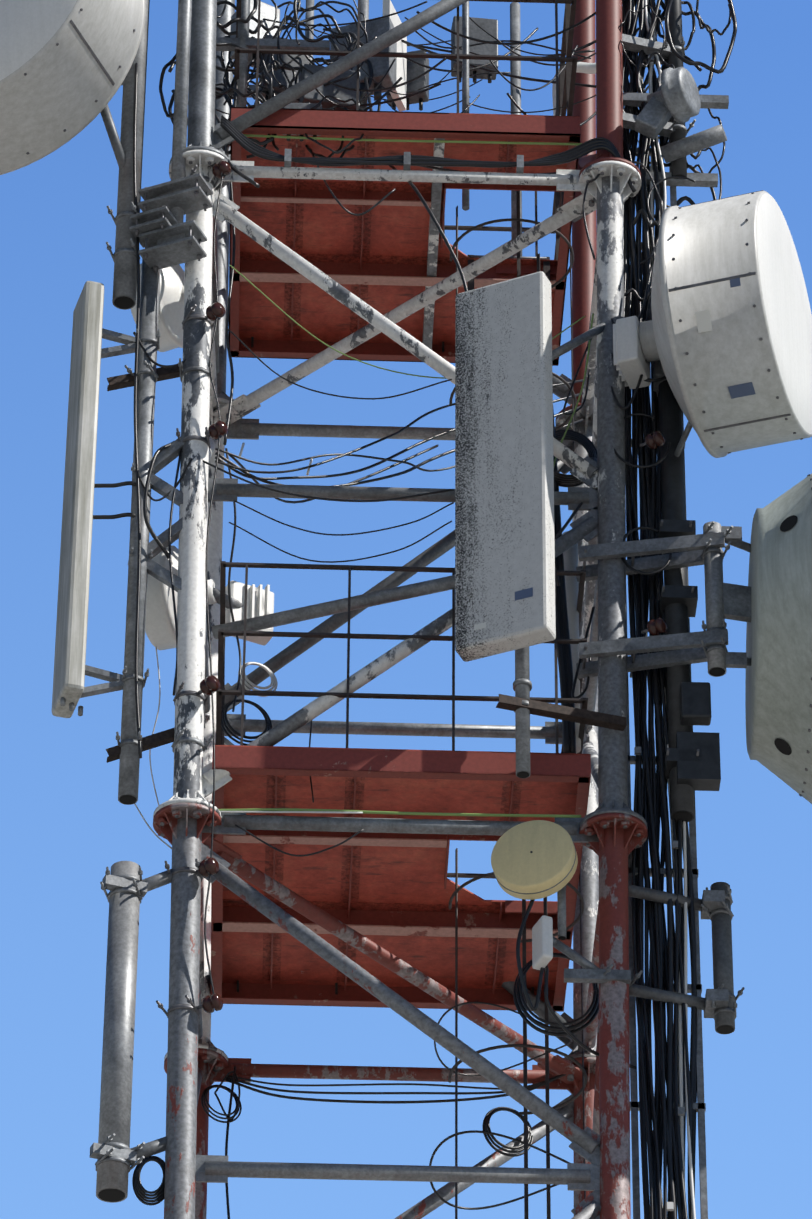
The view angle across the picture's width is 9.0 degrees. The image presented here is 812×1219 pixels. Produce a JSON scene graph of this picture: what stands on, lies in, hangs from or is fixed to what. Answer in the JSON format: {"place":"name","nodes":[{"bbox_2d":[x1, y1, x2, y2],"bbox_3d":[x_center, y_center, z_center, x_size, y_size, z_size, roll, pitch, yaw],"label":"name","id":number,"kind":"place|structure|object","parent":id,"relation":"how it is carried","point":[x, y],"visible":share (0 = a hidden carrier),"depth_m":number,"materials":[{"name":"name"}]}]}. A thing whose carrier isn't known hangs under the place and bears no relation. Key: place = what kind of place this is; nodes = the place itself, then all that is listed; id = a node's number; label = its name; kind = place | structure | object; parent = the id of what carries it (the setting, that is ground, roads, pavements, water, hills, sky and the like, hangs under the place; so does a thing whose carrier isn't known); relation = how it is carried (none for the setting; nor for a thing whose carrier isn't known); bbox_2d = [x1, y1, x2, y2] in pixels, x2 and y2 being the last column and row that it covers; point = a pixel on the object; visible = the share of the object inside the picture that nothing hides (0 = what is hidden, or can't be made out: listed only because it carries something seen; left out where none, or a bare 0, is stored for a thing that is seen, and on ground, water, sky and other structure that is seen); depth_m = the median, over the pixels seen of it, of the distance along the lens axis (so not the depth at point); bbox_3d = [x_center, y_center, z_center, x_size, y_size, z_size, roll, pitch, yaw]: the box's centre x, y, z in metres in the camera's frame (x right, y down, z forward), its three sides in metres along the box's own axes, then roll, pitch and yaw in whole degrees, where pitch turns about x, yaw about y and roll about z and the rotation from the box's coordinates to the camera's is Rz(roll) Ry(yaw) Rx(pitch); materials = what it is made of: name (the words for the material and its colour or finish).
{"place":"outdoors","nodes":[
{"label":"outdoors","id":0,"kind":"place"},
{"bbox_2d":[0,0,811,1218],"label":"sky","id":1,"kind":"structure","parent":0,"point":[63,821],"materials":[{"name":"blue"}]},
{"label":"ground","id":2,"kind":"structure","parent":0,"visible":0},
{"bbox_2d":[153,0,646,1218],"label":"tower frame","id":3,"kind":"object","parent":2,"relation":"on","point":[609,830],"visible":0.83,"depth_m":25.08,"materials":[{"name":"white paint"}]},
{"bbox_2d":[89,861,172,1205],"bbox_3d":[-1.199,1.847,23.165,0.388,1.728,0.246,1,-35,-1],"label":"mount pipe","id":4,"kind":"object","parent":3,"relation":"attached to","point":[114,1154],"visible":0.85,"depth_m":23.08,"materials":[{"name":"grey metal"}]},
{"bbox_2d":[106,0,212,804],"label":"mounting pole","id":5,"kind":"object","parent":3,"relation":"attached to","point":[163,231],"visible":0.94,"depth_m":25.56,"materials":[{"name":"grey metal"}]},
{"bbox_2d":[0,0,144,174],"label":"dish antenna","id":6,"kind":"object","parent":5,"relation":"attached to","point":[65,66],"visible":0.98,"depth_m":25.69,"materials":[{"name":"metal"}]},
{"bbox_2d":[52,281,160,717],"bbox_3d":[-1.423,-0.535,24.890,0.455,2.458,0.276,1,-35,-1],"label":"panel antenna","id":7,"kind":"object","parent":5,"relation":"attached to","point":[71,668],"visible":0.83,"depth_m":24.76,"materials":[{"name":"white plastic"}]},
{"bbox_2d":[131,264,273,649],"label":"radio units","id":8,"kind":"object","parent":3,"relation":"attached to","point":[160,630],"visible":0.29,"depth_m":25.18,"materials":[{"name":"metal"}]},
{"bbox_2d":[211,745,590,1011],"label":"platform","id":9,"kind":"structure","parent":3,"relation":"on","point":[392,893],"depth_m":24.95,"materials":[{"name":"red paint"}]},
{"bbox_2d":[216,0,587,993],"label":"guard rails","id":10,"kind":"object","parent":3,"relation":"attached to","point":[564,86],"visible":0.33,"depth_m":24.69,"materials":[{"name":"metal"}]},
{"bbox_2d":[229,107,579,365],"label":"platform","id":11,"kind":"structure","parent":3,"relation":"attached to","point":[391,251],"depth_m":27.20,"materials":[{"name":"red paint"}]},
{"bbox_2d":[156,160,666,1017],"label":"clamps","id":12,"kind":"object","parent":3,"relation":"attached to","point":[210,682],"visible":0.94,"depth_m":24.37,"materials":[{"name":"grey"}]},
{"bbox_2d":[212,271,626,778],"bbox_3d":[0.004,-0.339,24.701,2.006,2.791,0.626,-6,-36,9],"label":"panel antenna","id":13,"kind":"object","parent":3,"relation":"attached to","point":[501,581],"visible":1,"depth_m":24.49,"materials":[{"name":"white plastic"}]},
{"bbox_2d":[133,0,736,1218],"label":"cables","id":14,"kind":"object","parent":3,"relation":"attached to","point":[673,1108],"visible":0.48,"depth_m":25.01,"materials":[{"name":"black plastic"}]},
{"bbox_2d":[216,0,728,255],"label":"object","id":15,"kind":"object","parent":3,"relation":"attached to","point":[677,99],"visible":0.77,"depth_m":26.99,"materials":[{"name":"black"}]},
{"bbox_2d":[448,191,586,1218],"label":"cables","id":16,"kind":"object","parent":3,"relation":"attached to","point":[524,940],"visible":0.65,"depth_m":24.52,"materials":[{"name":"rubber"}]},
{"bbox_2d":[491,820,642,1069],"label":"antennas","id":17,"kind":"object","parent":3,"relation":"attached to","point":[532,860],"visible":0.96,"depth_m":23.42,"materials":[{"name":"beige plastic"}]},
{"bbox_2d":[576,380,744,1033],"bbox_3d":[1.181,0.140,24.508,0.740,4.024,0.496,1,-35,-1],"label":"mounting bracket","id":18,"kind":"object","parent":3,"relation":"attached to","point":[692,762],"visible":0.96,"depth_m":24.37,"materials":[{"name":"grey metal"}]},
{"bbox_2d":[721,474,811,803],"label":"dish","id":19,"kind":"object","parent":18,"relation":"attached to","point":[770,604],"visible":0.96,"depth_m":23.93,"materials":[{"name":"white plastic"}]},
{"bbox_2d":[613,190,811,457],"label":"dish","id":20,"kind":"object","parent":3,"relation":"attached to","point":[721,340],"visible":1,"depth_m":24.82,"materials":[{"name":"metal"}]}
]}

